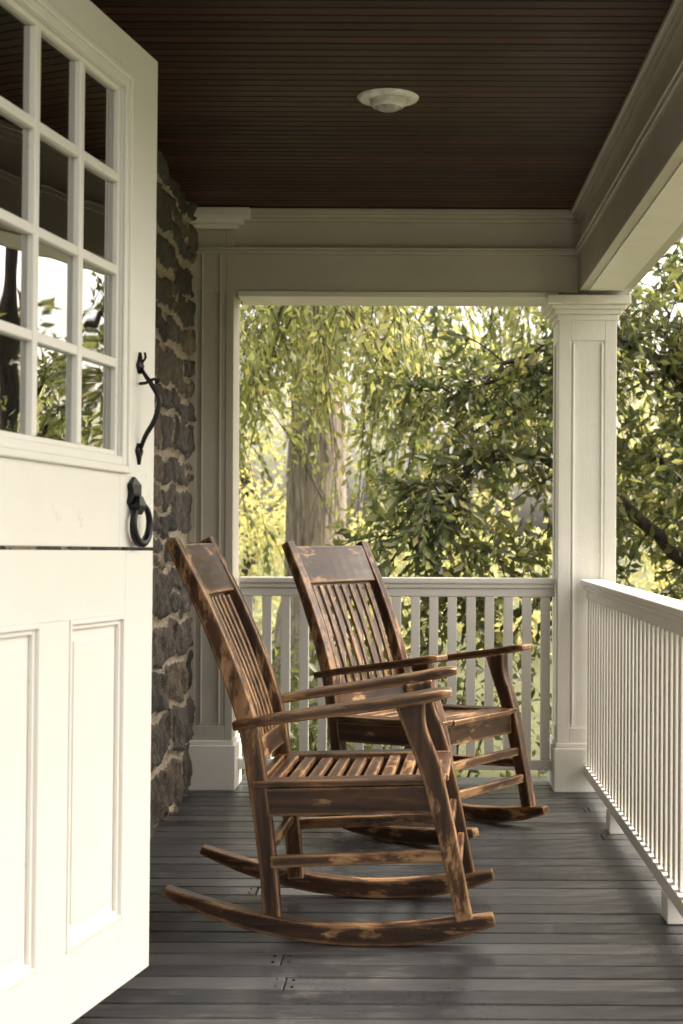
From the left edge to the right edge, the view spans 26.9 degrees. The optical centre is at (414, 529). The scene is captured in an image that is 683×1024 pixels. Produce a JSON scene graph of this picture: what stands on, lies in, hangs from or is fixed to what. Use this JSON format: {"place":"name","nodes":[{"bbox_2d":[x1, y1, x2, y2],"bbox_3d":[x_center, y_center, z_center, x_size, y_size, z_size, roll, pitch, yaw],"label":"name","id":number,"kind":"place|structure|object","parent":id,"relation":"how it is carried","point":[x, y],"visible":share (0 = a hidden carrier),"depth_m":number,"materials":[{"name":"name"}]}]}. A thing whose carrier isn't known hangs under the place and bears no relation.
{"place":"outdoors","nodes":[
{"label":"outdoors","id":0,"kind":"place"},
{"bbox_2d":[239,535,682,777],"bbox_3d":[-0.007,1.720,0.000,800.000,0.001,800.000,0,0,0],"label":"ground","id":1,"kind":"structure","parent":0,"point":[535,725],"depth_m":18.78,"materials":[{"name":"green plant"}]},
{"bbox_2d":[238,622,551,777],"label":"shrubs","id":2,"kind":"object","parent":1,"relation":"on","point":[294,673],"visible":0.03,"depth_m":7.91,"materials":[{"name":"green plant"}]},
{"bbox_2d":[239,281,682,706],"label":"weeping tree","id":3,"kind":"object","parent":1,"relation":"on","point":[318,436],"visible":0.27,"depth_m":10.62,"materials":[{"name":"green plant"}]},
{"bbox_2d":[239,311,682,662],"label":"distant trees","id":4,"kind":"object","parent":1,"relation":"on","point":[249,559],"visible":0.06,"depth_m":22.77,"materials":[{"name":"green plant"}]},
{"bbox_2d":[292,241,682,773],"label":"magnolia tree","id":5,"kind":"object","parent":1,"relation":"on","point":[448,499],"visible":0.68,"depth_m":8.67,"materials":[{"name":"green plant"}]},
{"bbox_2d":[239,238,682,536],"label":"sky","id":6,"kind":"structure","parent":0,"point":[649,279],"materials":[{"name":"white"}]},
{"bbox_3d":[-0.036,1.416,2.390,1.860,0.568,7.780,0,0,0],"label":"skirt","id":7,"kind":"object","parent":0,"visible":0},
{"bbox_2d":[71,776,682,1023],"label":"porch floor","id":8,"kind":"structure","parent":7,"relation":"on","point":[581,931],"depth_m":3.80,"materials":[{"name":"grey paint"}]},
{"bbox_2d":[0,150,198,837],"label":"stone wall","id":9,"kind":"structure","parent":8,"relation":"on","point":[173,708],"depth_m":5.47,"materials":[{"name":"grey stone"}]},
{"bbox_2d":[0,550,152,1023],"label":"leaf","id":10,"kind":"object","parent":9,"relation":"attached to","point":[53,592],"visible":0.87,"depth_m":2.79,"materials":[{"name":"paint"}]},
{"bbox_2d":[0,614,125,994],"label":"panels","id":11,"kind":"object","parent":10,"relation":"attached to","point":[95,779],"visible":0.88,"depth_m":2.83,"materials":[{"name":"paint"}]},
{"bbox_2d":[0,0,157,546],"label":"leaf","id":12,"kind":"object","parent":9,"relation":"attached to","point":[46,504],"visible":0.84,"depth_m":3.02,"materials":[{"name":"paint"}]},
{"bbox_2d":[0,0,135,473],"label":"window muntins","id":13,"kind":"object","parent":12,"relation":"attached to","point":[29,445],"depth_m":2.83,"materials":[{"name":"paint"}]},
{"bbox_2d":[0,1,113,448],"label":"glass panes","id":14,"kind":"object","parent":13,"relation":"attached to","point":[56,217],"visible":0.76,"depth_m":2.75,"materials":[{"name":"clear glass"}]},
{"bbox_2d":[127,477,152,547],"bbox_3d":[-0.598,-0.038,3.094,0.033,0.154,0.088,0,-1,11],"label":"ring pull","id":15,"kind":"object","parent":12,"relation":"attached to","point":[137,504],"visible":1,"depth_m":3.07,"materials":[{"name":"black metal"}]},
{"bbox_2d":[135,352,161,464],"bbox_3d":[-0.582,-0.267,3.114,0.050,0.248,0.034,0,-1,11],"label":"thumb latch","id":16,"kind":"object","parent":12,"relation":"attached to","point":[149,381],"visible":1,"depth_m":3.11,"materials":[{"name":"black metal"}]},
{"bbox_2d":[188,207,250,790],"bbox_3d":[-0.826,-0.126,6.077,0.263,2.442,0.305,0,0,0],"label":"wall pilaster","id":17,"kind":"object","parent":9,"relation":"attached to","point":[215,749],"depth_m":6.00,"materials":[{"name":"white wood"}]},
{"bbox_2d":[196,208,581,298],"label":"end beam","id":18,"kind":"structure","parent":9,"relation":"attached to","point":[401,250],"depth_m":6.00,"materials":[{"name":"paint"}]},
{"bbox_2d":[238,291,558,306],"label":"soffit","id":19,"kind":"structure","parent":18,"relation":"on","point":[352,298],"depth_m":6.03,"materials":[{"name":"white paint"}]},
{"bbox_2d":[162,537,494,945],"bbox_3d":[-0.216,0.560,4.021,0.887,1.077,0.675,0,0,3],"label":"rocking chair","id":20,"kind":"object","parent":8,"relation":"on","point":[416,784],"visible":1,"depth_m":3.78,"materials":[{"name":"brown wood"}]},
{"bbox_2d":[238,576,555,769],"bbox_3d":[-0.079,0.651,6.105,1.352,0.894,0.096,0,0,0],"label":"porch railing","id":21,"kind":"object","parent":8,"relation":"on","point":[452,589],"visible":0.48,"depth_m":6.09,"materials":[{"name":"white paint"}]},
{"bbox_2d":[282,541,548,844],"bbox_3d":[-0.007,0.572,5.276,0.869,1.056,0.661,0,0,35],"label":"rocking chair","id":22,"kind":"object","parent":8,"relation":"on","point":[309,566],"visible":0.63,"depth_m":5.29,"materials":[{"name":"brown wood"}]},
{"bbox_2d":[248,808,585,987],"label":"nail heads","id":23,"kind":"object","parent":8,"relation":"on","point":[291,955],"visible":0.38,"depth_m":3.61,"materials":[{"name":"grey metal"}]},
{"bbox_2d":[548,735,594,791],"bbox_3d":[0.720,1.000,6.105,0.272,0.204,0.272,0,0,0],"label":"base","id":24,"kind":"object","parent":8,"relation":"on","point":[566,772],"visible":0.45,"depth_m":5.97,"materials":[{"name":"white paint"}]},
{"bbox_2d":[552,320,616,742],"bbox_3d":[0.724,0.008,6.105,0.244,1.810,0.248,0,0,0],"label":"shaft","id":25,"kind":"object","parent":24,"relation":"on","point":[584,438],"visible":0.77,"depth_m":5.99,"materials":[{"name":"white paint"}]},
{"bbox_2d":[541,295,630,328],"bbox_3d":[0.728,-0.932,6.105,0.348,0.100,0.348,0,0,0],"label":"capital","id":26,"kind":"object","parent":25,"relation":"on","point":[555,309],"visible":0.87,"depth_m":5.95,"materials":[{"name":"white paint"}]},
{"bbox_2d":[571,0,682,294],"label":"side beam","id":27,"kind":"structure","parent":26,"relation":"on","point":[637,161],"depth_m":4.46,"materials":[{"name":"paint"}]},
{"bbox_2d":[90,0,672,208],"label":"beadboard","id":28,"kind":"object","parent":27,"relation":"on","point":[518,104],"visible":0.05,"depth_m":4.41,"materials":[{"name":"brown wood"}]},
{"bbox_2d":[357,88,418,112],"bbox_3d":[-0.084,-1.328,4.440,0.194,0.044,0.194,0,0,0],"label":"ceiling light","id":29,"kind":"object","parent":28,"relation":"attached to","point":[388,100],"visible":1,"depth_m":4.40,"materials":[{"name":"white glass"}]},
{"bbox_2d":[590,160,682,289],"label":"soffit","id":30,"kind":"structure","parent":27,"relation":"attached to","point":[660,221],"depth_m":4.82,"materials":[{"name":"white paint"}]},
{"bbox_2d":[580,579,682,923],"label":"porch railing","id":31,"kind":"object","parent":8,"relation":"on","point":[633,771],"visible":1,"depth_m":4.57,"materials":[{"name":"white paint"}]}
]}

